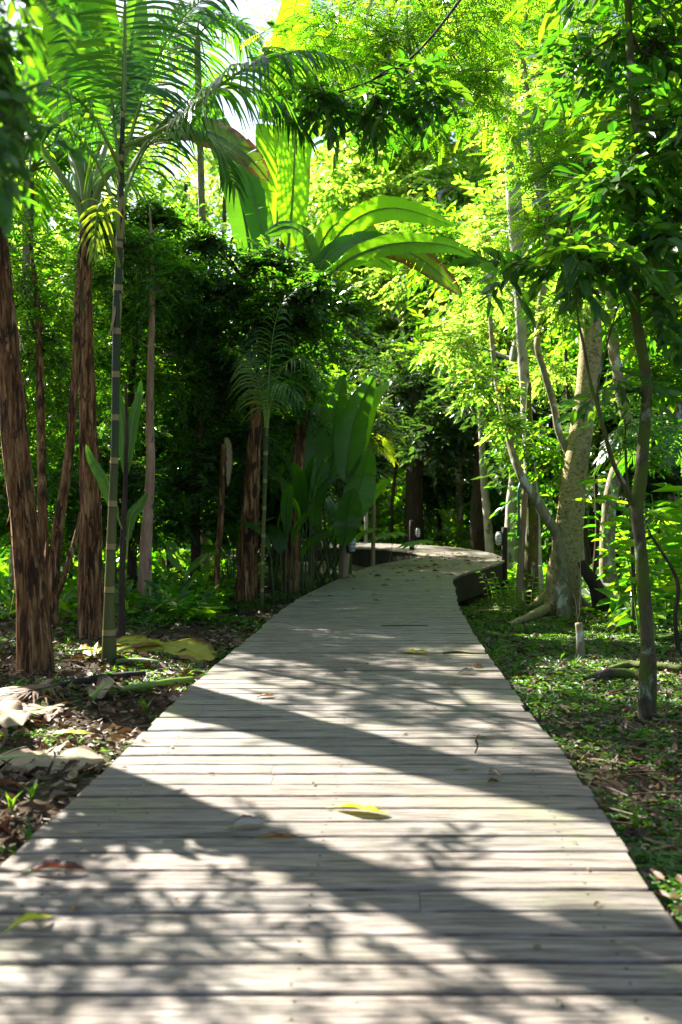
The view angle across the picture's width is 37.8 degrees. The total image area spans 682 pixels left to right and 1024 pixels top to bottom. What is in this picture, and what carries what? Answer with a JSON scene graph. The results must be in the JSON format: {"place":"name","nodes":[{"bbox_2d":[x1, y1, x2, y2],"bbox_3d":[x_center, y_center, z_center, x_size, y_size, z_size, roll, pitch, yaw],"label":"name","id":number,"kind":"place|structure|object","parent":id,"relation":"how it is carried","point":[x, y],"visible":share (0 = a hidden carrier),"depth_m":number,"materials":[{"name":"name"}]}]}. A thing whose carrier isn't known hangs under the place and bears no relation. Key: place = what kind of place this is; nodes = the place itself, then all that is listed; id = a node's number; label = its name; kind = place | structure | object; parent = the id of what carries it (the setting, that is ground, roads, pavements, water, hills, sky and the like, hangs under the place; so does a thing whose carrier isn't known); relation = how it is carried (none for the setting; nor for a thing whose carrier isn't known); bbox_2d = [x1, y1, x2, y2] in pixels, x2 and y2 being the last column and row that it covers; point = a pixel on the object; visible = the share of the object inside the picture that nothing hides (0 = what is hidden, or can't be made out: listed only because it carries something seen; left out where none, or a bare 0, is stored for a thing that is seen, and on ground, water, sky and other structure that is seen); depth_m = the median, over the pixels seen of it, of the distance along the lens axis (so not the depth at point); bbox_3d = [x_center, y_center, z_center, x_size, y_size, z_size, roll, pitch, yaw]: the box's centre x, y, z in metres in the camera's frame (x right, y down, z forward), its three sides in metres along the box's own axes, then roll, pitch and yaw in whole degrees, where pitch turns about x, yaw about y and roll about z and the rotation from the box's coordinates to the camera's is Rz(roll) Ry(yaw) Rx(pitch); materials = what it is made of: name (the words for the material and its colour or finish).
{"place":"outdoors","nodes":[
{"label":"outdoors","id":0,"kind":"place"},
{"bbox_2d":[0,0,625,354],"label":"sky","id":1,"kind":"structure","parent":0,"point":[244,7],"materials":[{"name":"white"}]},
{"bbox_2d":[0,426,681,936],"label":"ground","id":2,"kind":"structure","parent":0,"point":[586,772],"depth_m":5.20,"materials":[{"name":"brown plant"}]},
{"bbox_2d":[0,694,28,727],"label":"fallen banana leaf","id":3,"kind":"object","parent":2,"relation":"on","point":[11,709],"visible":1,"depth_m":5.27,"materials":[{"name":"plant"}]},
{"bbox_2d":[0,225,54,676],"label":"banana plant","id":4,"kind":"object","parent":2,"relation":"on","point":[34,647],"visible":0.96,"depth_m":7.10,"materials":[{"name":"red plant"}]},
{"bbox_2d":[0,682,66,705],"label":"fallen frond","id":5,"kind":"object","parent":2,"relation":"on","point":[7,692],"visible":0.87,"depth_m":6.01,"materials":[{"name":"beige plant"}]},
{"bbox_2d":[0,453,78,583],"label":"bush","id":6,"kind":"object","parent":2,"relation":"on","point":[53,475],"visible":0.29,"depth_m":11.00,"materials":[{"name":"green plant"}]},
{"bbox_2d":[0,0,89,238],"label":"overhanging tree","id":7,"kind":"object","parent":2,"relation":"on","point":[17,122],"visible":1,"depth_m":2.51,"materials":[{"name":"green plant"}]},
{"bbox_2d":[0,740,103,775],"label":"fallen banana leaf","id":8,"kind":"object","parent":2,"relation":"on","point":[18,758],"visible":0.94,"depth_m":4.42,"materials":[{"name":"plant"}]},
{"bbox_2d":[0,204,111,626],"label":"forked tree","id":9,"kind":"object","parent":2,"relation":"on","point":[57,367],"visible":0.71,"depth_m":10.14,"materials":[{"name":"red plant"}]},
{"bbox_2d":[9,220,114,395],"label":"broadleaf tree","id":10,"kind":"object","parent":2,"relation":"on","point":[48,236],"visible":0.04,"depth_m":21.36,"materials":[{"name":"green plant"}]},
{"bbox_2d":[0,435,132,578],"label":"bush","id":11,"kind":"object","parent":2,"relation":"on","point":[70,525],"visible":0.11,"depth_m":12.25,"materials":[{"name":"green plant"}]},
{"bbox_2d":[7,136,175,593],"bbox_3d":[-3.790,-1.644,12.043,3.372,5.736,3.001,0,1,0],"label":"areca palm","id":12,"kind":"object","parent":2,"relation":"on","point":[59,154],"visible":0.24,"depth_m":12.42,"materials":[{"name":"green plant"}]},
{"bbox_2d":[31,340,159,550],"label":"broadleaf tree","id":13,"kind":"object","parent":2,"relation":"on","point":[97,421],"visible":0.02,"depth_m":14.37,"materials":[{"name":"green plant"}]},
{"bbox_2d":[9,159,188,544],"bbox_3d":[-5.855,-3.221,23.143,6.189,9.379,4.595,0,1,29],"label":"broadleaf tree","id":14,"kind":"object","parent":2,"relation":"on","point":[63,222],"visible":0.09,"depth_m":22.67,"materials":[{"name":"green plant"}]},
{"bbox_2d":[35,110,165,201],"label":"canopy tree","id":15,"kind":"object","parent":2,"relation":"on","point":[143,172],"visible":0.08,"depth_m":29.18,"materials":[{"name":"green plant"}]},
{"bbox_2d":[55,670,145,687],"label":"fallen stalk","id":16,"kind":"object","parent":2,"relation":"on","point":[88,680],"visible":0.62,"depth_m":6.46,"materials":[{"name":"plant"}]},
{"bbox_2d":[87,674,129,699],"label":"fallen banana leaf","id":17,"kind":"object","parent":2,"relation":"on","point":[101,686],"visible":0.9,"depth_m":6.00,"materials":[{"name":"plant"}]},
{"bbox_2d":[48,427,177,582],"bbox_3d":[-2.769,0.093,11.958,1.606,2.329,1.411,0,1,0],"label":"bush","id":18,"kind":"object","parent":2,"relation":"on","point":[136,486],"visible":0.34,"depth_m":11.90,"materials":[{"name":"green plant"}]},
{"bbox_2d":[85,379,147,640],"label":"sapling","id":19,"kind":"object","parent":2,"relation":"on","point":[128,427],"visible":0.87,"depth_m":8.51,"materials":[{"name":"green plant"}]},
{"bbox_2d":[44,196,222,587],"bbox_3d":[-2.462,-1.142,11.963,2.121,4.899,1.460,0,1,-28],"label":"bushy tree","id":20,"kind":"object","parent":2,"relation":"on","point":[128,316],"visible":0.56,"depth_m":11.86,"materials":[{"name":"green plant"}]},
{"bbox_2d":[45,208,240,613],"bbox_3d":[-2.592,-1.120,12.205,2.284,4.873,2.399,0,1,22],"label":"slender tree","id":21,"kind":"object","parent":2,"relation":"on","point":[149,260],"visible":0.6,"depth_m":11.31,"materials":[{"name":"green plant"}]},
{"bbox_2d":[21,0,269,640],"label":"banana plant","id":22,"kind":"object","parent":2,"relation":"on","point":[90,604],"visible":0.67,"depth_m":8.88,"materials":[{"name":"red plant"}]},
{"bbox_2d":[105,676,193,693],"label":"fallen stalk","id":23,"kind":"object","parent":2,"relation":"on","point":[157,683],"visible":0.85,"depth_m":6.13,"materials":[{"name":"plant"}]},
{"bbox_2d":[117,634,217,662],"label":"fallen banana leaf","id":24,"kind":"object","parent":2,"relation":"on","point":[198,650],"visible":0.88,"depth_m":7.93,"materials":[{"name":"plant"}]},
{"bbox_2d":[116,634,170,646],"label":"fallen banana leaf","id":25,"kind":"object","parent":24,"relation":"on","point":[134,640],"visible":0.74,"depth_m":8.03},
{"bbox_2d":[134,429,214,571],"bbox_3d":[-2.565,-0.044,14.790,1.847,2.732,1.392,0,1,0],"label":"bush","id":26,"kind":"object","parent":2,"relation":"on","point":[157,456],"visible":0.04,"depth_m":14.78,"materials":[{"name":"green plant"}]},
{"bbox_2d":[50,259,301,577],"bbox_3d":[-2.320,-1.164,14.863,4.167,5.288,4.081,0,1,-15],"label":"broadleaf tree","id":27,"kind":"object","parent":2,"relation":"on","point":[156,444],"visible":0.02,"depth_m":14.51,"materials":[{"name":"green plant"}]},
{"bbox_2d":[166,540,208,589],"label":"young banana plant","id":28,"kind":"object","parent":2,"relation":"on","point":[175,556],"visible":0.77,"depth_m":12.13,"materials":[{"name":"green plant"}]},
{"bbox_2d":[4,0,376,666],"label":"cane palm","id":29,"kind":"object","parent":2,"relation":"on","point":[185,119],"visible":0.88,"depth_m":7.41,"materials":[{"name":"green plant"}]},
{"bbox_2d":[137,433,259,588],"bbox_3d":[-2.078,0.160,13.155,1.761,2.364,1.459,0,1,25],"label":"bush","id":30,"kind":"object","parent":2,"relation":"on","point":[176,525],"visible":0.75,"depth_m":12.98,"materials":[{"name":"green plant"}]},
{"bbox_2d":[141,1,266,569],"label":"areca palm","id":31,"kind":"object","parent":2,"relation":"on","point":[236,23],"visible":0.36,"depth_m":15.95,"materials":[{"name":"green plant"}]},
{"bbox_2d":[43,187,380,576],"bbox_3d":[-1.650,-1.374,13.165,4.663,5.447,2.602,0,1,17],"label":"bushy tree","id":32,"kind":"object","parent":2,"relation":"on","point":[226,302],"visible":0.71,"depth_m":12.57,"materials":[{"name":"green plant"}]},
{"bbox_2d":[213,437,232,594],"bbox_3d":[-1.448,0.174,12.255,0.313,2.178,0.126,0,1,28],"label":"cut banana stem","id":33,"kind":"object","parent":2,"relation":"on","point":[226,455],"visible":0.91,"depth_m":12.26,"materials":[{"name":"red plant"}]},
{"bbox_2d":[201,502,276,586],"bbox_3d":[-1.388,0.510,13.677,0.875,1.303,1.112,-1,1,-34],"label":"heliconia","id":34,"kind":"object","parent":2,"relation":"on","point":[226,547],"visible":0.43,"depth_m":13.65,"materials":[{"name":"plant"}]},
{"bbox_2d":[101,252,385,565],"bbox_3d":[-1.740,-1.361,15.774,4.386,5.567,4.296,0,1,20],"label":"broadleaf tree","id":35,"kind":"object","parent":2,"relation":"on","point":[351,333],"visible":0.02,"depth_m":16.11,"materials":[{"name":"green plant"}]},
{"bbox_2d":[201,452,300,572],"bbox_3d":[-1.399,0.158,14.532,1.808,2.234,1.369,0,1,0],"label":"bush","id":36,"kind":"object","parent":2,"relation":"on","point":[284,476],"visible":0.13,"depth_m":14.52,"materials":[{"name":"green plant"}]},
{"bbox_2d":[203,0,311,601],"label":"banana plant","id":37,"kind":"object","parent":2,"relation":"on","point":[282,194],"visible":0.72,"depth_m":13.85,"materials":[{"name":"green plant"}]},
{"bbox_2d":[259,466,290,588],"bbox_3d":[-0.987,0.192,14.479,0.703,1.852,1.126,0,1,-20],"label":"heliconia","id":38,"kind":"object","parent":2,"relation":"on","point":[273,505],"visible":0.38,"depth_m":14.42,"materials":[{"name":"plant"}]},
{"bbox_2d":[226,286,329,611],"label":"areca palm","id":39,"kind":"object","parent":2,"relation":"on","point":[278,386],"visible":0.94,"depth_m":11.68,"materials":[{"name":"plant"}]},
{"bbox_2d":[226,434,334,577],"bbox_3d":[-0.958,0.021,14.847,1.788,2.424,1.392,0,1,29],"label":"bush","id":40,"kind":"object","parent":2,"relation":"on","point":[282,452],"visible":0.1,"depth_m":14.66,"materials":[{"name":"green plant"}]},
{"bbox_2d":[236,483,332,604],"bbox_3d":[-0.609,0.398,12.429,1.081,1.513,0.894,1,1,34],"label":"heliconia","id":41,"kind":"object","parent":2,"relation":"on","point":[277,536],"visible":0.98,"depth_m":12.36,"materials":[{"name":"plant"}]},
{"bbox_2d":[268,447,338,594],"bbox_3d":[-0.492,0.124,12.950,0.983,1.965,0.884,0,1,-6],"label":"heliconia","id":42,"kind":"object","parent":2,"relation":"on","point":[301,480],"visible":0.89,"depth_m":12.92,"materials":[{"name":"plant"}]},
{"bbox_2d":[261,351,354,571],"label":"broadleaf tree","id":43,"kind":"object","parent":2,"relation":"on","point":[330,385],"visible":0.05,"depth_m":18.36,"materials":[{"name":"green plant"}]},
{"bbox_2d":[270,373,398,588],"bbox_3d":[-0.060,-0.411,13.756,1.776,3.113,1.138,0,1,0],"label":"heliconia","id":44,"kind":"object","parent":2,"relation":"on","point":[347,439],"visible":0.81,"depth_m":13.58,"materials":[{"name":"plant"}]},
{"bbox_2d":[300,497,378,580],"bbox_3d":[-0.003,0.373,14.678,1.188,1.536,0.994,1,1,40],"label":"heliconia","id":45,"kind":"object","parent":2,"relation":"on","point":[331,511],"visible":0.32,"depth_m":14.66,"materials":[{"name":"plant"}]},
{"bbox_2d":[0,539,681,1023],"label":"boardwalk path","id":46,"kind":"structure","parent":2,"relation":"on","point":[444,891],"depth_m":3.02,"materials":[{"name":"pale grey weathered wood"}]},
{"bbox_2d":[22,858,87,872],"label":"fallen leaf","id":47,"kind":"object","parent":46,"relation":"on","point":[54,863],"visible":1,"depth_m":2.91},
{"bbox_2d":[0,555,681,935],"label":"ground cover","id":48,"kind":"object","parent":2,"relation":"on","point":[580,693],"visible":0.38,"depth_m":6.85,"materials":[{"name":"green plant"}]},
{"bbox_2d":[0,539,681,632],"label":"undergrowth","id":49,"kind":"object","parent":2,"relation":"on","point":[171,595],"visible":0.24,"depth_m":11.41,"materials":[{"name":"green plant"}]},
{"bbox_2d":[2,400,679,566],"bbox_3d":[0.199,-0.157,25.739,28.545,5.013,15.311,0,1,0],"label":"forest thicket","id":50,"kind":"object","parent":2,"relation":"on","point":[496,516],"visible":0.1,"depth_m":26.23,"materials":[{"name":"green plant"}]},
{"bbox_2d":[268,395,416,573],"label":"broadleaf tree","id":51,"kind":"object","parent":2,"relation":"on","point":[338,483],"visible":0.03,"depth_m":18.33,"materials":[{"name":"green plant"}]},
{"bbox_2d":[9,0,681,524],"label":"woodland","id":52,"kind":"object","parent":2,"relation":"on","point":[345,186],"visible":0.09,"depth_m":39.48,"materials":[{"name":"green plant"}]},
{"bbox_2d":[286,410,405,571],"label":"areca palm","id":53,"kind":"object","parent":2,"relation":"on","point":[386,446],"visible":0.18,"depth_m":18.95,"materials":[{"name":"green plant"}]},
{"bbox_2d":[246,0,474,171],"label":"overhanging tree","id":54,"kind":"object","parent":2,"relation":"on","point":[375,112],"visible":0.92,"depth_m":7.33,"materials":[{"name":"green plant"}]},
{"bbox_2d":[323,441,400,542],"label":"broadleaf tree","id":55,"kind":"object","parent":2,"relation":"on","point":[381,458],"visible":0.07,"depth_m":26.43,"materials":[{"name":"green plant"}]},
{"bbox_2d":[265,196,474,592],"bbox_3d":[0.433,-1.392,12.777,2.660,5.249,1.257,0,1,10],"label":"banana plant","id":56,"kind":"object","parent":2,"relation":"on","point":[339,234],"visible":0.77,"depth_m":12.62,"materials":[{"name":"green plant"}]},
{"bbox_2d":[318,223,438,524],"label":"broadleaf tree","id":57,"kind":"object","parent":2,"relation":"on","point":[353,280],"visible":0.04,"depth_m":39.98,"materials":[{"name":"green plant"}]},
{"bbox_2d":[326,337,442,541],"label":"broadleaf tree","id":58,"kind":"object","parent":2,"relation":"on","point":[349,389],"visible":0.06,"depth_m":29.58,"materials":[{"name":"green plant"}]},
{"bbox_2d":[330,329,456,544],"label":"dark tree","id":59,"kind":"object","parent":2,"relation":"on","point":[411,392],"visible":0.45,"depth_m":25.85,"materials":[{"name":"green plant"}]},
{"bbox_2d":[390,367,397,543],"bbox_3d":[1.386,-1.123,25.999,0.220,5.334,0.118,0,1,4],"label":"understorey pole","id":60,"kind":"object","parent":2,"relation":"on","point":[392,496],"visible":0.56,"depth_m":25.96,"materials":[{"name":"brown plant"}]},
{"bbox_2d":[369,532,434,563],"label":"pumpkin leaf plant","id":61,"kind":"object","parent":2,"relation":"on","point":[395,535],"visible":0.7,"depth_m":16.18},
{"bbox_2d":[339,224,469,388],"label":"broadleaf tree","id":62,"kind":"object","parent":2,"relation":"on","point":[395,289],"visible":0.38,"depth_m":35.38,"materials":[{"name":"green plant"}]},
{"bbox_2d":[238,0,579,165],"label":"feathery tree","id":63,"kind":"object","parent":2,"relation":"on","point":[385,52],"visible":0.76,"depth_m":10.85,"materials":[{"name":"green plant"}]},
{"bbox_2d":[378,359,499,551],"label":"dark tree","id":64,"kind":"object","parent":2,"relation":"on","point":[429,439],"visible":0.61,"depth_m":23.92,"materials":[{"name":"green plant"}]},
{"bbox_2d":[391,440,495,545],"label":"broadleaf tree","id":65,"kind":"object","parent":2,"relation":"on","point":[437,496],"visible":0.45,"depth_m":27.43,"materials":[{"name":"green plant"}]},
{"bbox_2d":[358,135,529,529],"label":"broadleaf tree","id":66,"kind":"object","parent":2,"relation":"on","point":[421,175],"visible":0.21,"depth_m":36.85,"materials":[{"name":"green plant"}]},
{"bbox_2d":[380,365,507,541],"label":"broadleaf tree","id":67,"kind":"object","parent":2,"relation":"on","point":[459,508],"visible":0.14,"depth_m":26.91,"materials":[{"name":"green plant"}]},
{"bbox_2d":[417,288,530,553],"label":"white tree","id":68,"kind":"object","parent":2,"relation":"on","point":[477,325],"visible":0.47,"depth_m":22.51,"materials":[{"name":"green plant"}]},
{"bbox_2d":[377,172,571,552],"bbox_3d":[4.146,-3.271,25.524,6.459,9.994,5.530,0,1,1],"label":"broadleaf tree","id":69,"kind":"object","parent":2,"relation":"on","point":[447,259],"visible":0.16,"depth_m":25.47,"materials":[{"name":"green plant"}]},
{"bbox_2d":[415,185,555,484],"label":"broadleaf tree","id":70,"kind":"object","parent":2,"relation":"on","point":[441,310],"visible":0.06,"depth_m":30.42,"materials":[{"name":"green plant"}]},
{"bbox_2d":[409,255,572,615],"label":"slender tree","id":71,"kind":"object","parent":2,"relation":"on","point":[564,607],"visible":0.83,"depth_m":13.21,"materials":[{"name":"green plant"}]},
{"bbox_2d":[394,0,603,594],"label":"white tree","id":72,"kind":"object","parent":2,"relation":"on","point":[524,368],"visible":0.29,"depth_m":16.32,"materials":[{"name":"green plant"}]},
{"bbox_2d":[462,360,541,573],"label":"white tree","id":73,"kind":"object","parent":2,"relation":"on","point":[511,506],"visible":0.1,"depth_m":20.90,"materials":[{"name":"green plant"}]},
{"bbox_2d":[475,563,540,605],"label":"ginger plant","id":74,"kind":"object","parent":2,"relation":"on","point":[507,593],"visible":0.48,"depth_m":14.61,"materials":[{"name":"green plant"}]},
{"bbox_2d":[515,487,527,608],"bbox_3d":[2.490,0.555,13.717,0.197,1.904,0.097,0,1,0],"label":"wooden post","id":75,"kind":"object","parent":2,"relation":"on","point":[521,544],"visible":0.73,"depth_m":13.68,"materials":[{"name":"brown wood"}]},
{"bbox_2d":[445,369,603,515],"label":"broadleaf tree","id":76,"kind":"object","parent":2,"relation":"on","point":[502,474],"visible":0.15,"depth_m":20.96,"materials":[{"name":"green plant"}]},
{"bbox_2d":[501,574,548,612],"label":"ginger plant","id":77,"kind":"object","parent":2,"relation":"on","point":[518,596],"visible":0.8,"depth_m":13.53,"materials":[{"name":"green plant"}]},
{"bbox_2d":[506,603,552,624],"bbox_3d":[2.352,1.326,12.643,0.208,0.201,1.742,0,1,29],"label":"tree root","id":78,"kind":"object","parent":2,"relation":"on","point":[544,610],"visible":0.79,"depth_m":12.98,"materials":[{"name":"beige plant"}]},
{"bbox_2d":[479,382,591,603],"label":"mossy tree","id":79,"kind":"object","parent":2,"relation":"on","point":[529,457],"visible":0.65,"depth_m":14.18,"materials":[{"name":"green plant"}]},
{"bbox_2d":[455,0,618,454],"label":"slender tree","id":80,"kind":"object","parent":2,"relation":"on","point":[541,309],"visible":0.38,"depth_m":13.16,"materials":[{"name":"green plant"}]},
{"bbox_2d":[446,141,667,365],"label":"broadleaf tree","id":81,"kind":"object","parent":2,"relation":"on","point":[486,207],"visible":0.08,"depth_m":22.40,"materials":[{"name":"green plant"}]},
{"bbox_2d":[443,0,681,616],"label":"leaning tree","id":82,"kind":"object","parent":2,"relation":"on","point":[570,516],"visible":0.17,"depth_m":13.40,"materials":[{"name":"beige plant"}]},
{"bbox_2d":[543,540,584,657],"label":"sapling","id":83,"kind":"object","parent":2,"relation":"on","point":[580,648],"visible":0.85,"depth_m":8.82,"materials":[{"name":"grey plant"}]},
{"bbox_2d":[449,0,681,720],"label":"mossy tree","id":84,"kind":"object","parent":2,"relation":"on","point":[646,225],"visible":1,"depth_m":5.81,"materials":[{"name":"green plant"}]},
{"bbox_2d":[473,77,681,318],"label":"feathery tree","id":85,"kind":"object","parent":2,"relation":"on","point":[537,227],"visible":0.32,"depth_m":9.24,"materials":[{"name":"green plant"}]},
{"bbox_2d":[563,322,591,569],"bbox_3d":[4.566,-1.260,19.367,0.167,5.722,0.243,-6,-5,22],"label":"understorey pole","id":86,"kind":"object","parent":2,"relation":"on","point":[587,552],"visible":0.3,"depth_m":19.21,"materials":[{"name":"grey plant"}]},
{"bbox_2d":[477,63,681,548],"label":"broadleaf tree","id":87,"kind":"object","parent":2,"relation":"on","point":[523,203],"visible":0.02,"depth_m":20.07,"materials":[{"name":"green plant"}]},
{"bbox_2d":[518,178,644,559],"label":"slender tree","id":88,"kind":"object","parent":2,"relation":"on","point":[572,367],"visible":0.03,"depth_m":19.95,"materials":[{"name":"green plant"}]},
{"bbox_2d":[578,560,610,613],"bbox_3d":[3.376,1.062,13.168,0.484,0.852,0.291,0,1,0],"label":"tree stump","id":89,"kind":"object","parent":2,"relation":"on","point":[590,577],"visible":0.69,"depth_m":13.10,"materials":[{"name":"wood"}]},
{"bbox_2d":[514,293,681,567],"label":"broadleaf tree","id":90,"kind":"object","parent":2,"relation":"on","point":[603,372],"visible":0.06,"depth_m":20.60,"materials":[{"name":"green plant"}]},
{"bbox_2d":[592,370,609,572],"bbox_3d":[4.364,-0.423,16.881,0.170,3.974,0.116,3,2,10],"label":"understorey pole","id":91,"kind":"object","parent":2,"relation":"on","point":[596,546],"visible":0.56,"depth_m":16.87,"materials":[{"name":"grey plant"}]},
{"bbox_2d":[523,150,681,417],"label":"broadleaf tree","id":92,"kind":"object","parent":2,"relation":"on","point":[574,338],"visible":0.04,"depth_m":15.61,"materials":[{"name":"green plant"}]},
{"bbox_2d":[534,230,681,586],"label":"mossy tree","id":93,"kind":"object","parent":2,"relation":"on","point":[614,357],"visible":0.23,"depth_m":14.53,"materials":[{"name":"green plant"}]},
{"bbox_2d":[583,668,638,679],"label":"fallen branch","id":94,"kind":"object","parent":2,"relation":"on","point":[615,673],"visible":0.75,"depth_m":7.03,"materials":[{"name":"wood"}]},
{"bbox_2d":[548,394,681,580],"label":"broadleaf tree","id":95,"kind":"object","parent":2,"relation":"on","point":[611,428],"visible":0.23,"depth_m":16.79,"materials":[{"name":"green plant"}]},
{"bbox_2d":[575,396,679,636],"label":"sapling","id":96,"kind":"object","parent":2,"relation":"on","point":[626,442],"visible":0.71,"depth_m":11.12,"materials":[{"name":"green plant"}]},
{"bbox_2d":[574,478,681,627],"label":"ginger plant","id":97,"kind":"object","parent":2,"relation":"on","point":[657,579],"visible":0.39,"depth_m":12.40,"materials":[{"name":"green plant"}]},
{"bbox_2d":[576,479,681,640],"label":"ginger plant","id":98,"kind":"object","parent":2,"relation":"on","point":[673,549],"visible":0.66,"depth_m":10.52,"materials":[{"name":"green plant"}]},
{"bbox_2d":[591,415,681,477],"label":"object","id":99,"kind":"object","parent":2,"relation":"on","point":[663,429],"visible":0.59,"depth_m":11.97,"materials":[{"name":"green plant"}]},
{"bbox_2d":[606,661,681,673],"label":"fallen branch","id":100,"kind":"object","parent":2,"relation":"on","point":[660,666],"visible":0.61,"depth_m":7.58,"materials":[{"name":"wood"}]},
{"bbox_2d":[615,500,681,583],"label":"ginger plant","id":101,"kind":"object","parent":2,"relation":"on","point":[625,575],"visible":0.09,"depth_m":15.29,"materials":[{"name":"green plant"}]},
{"bbox_2d":[622,497,680,652],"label":"sapling","id":102,"kind":"object","parent":2,"relation":"on","point":[656,519],"visible":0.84,"depth_m":9.53,"materials":[{"name":"green plant"}]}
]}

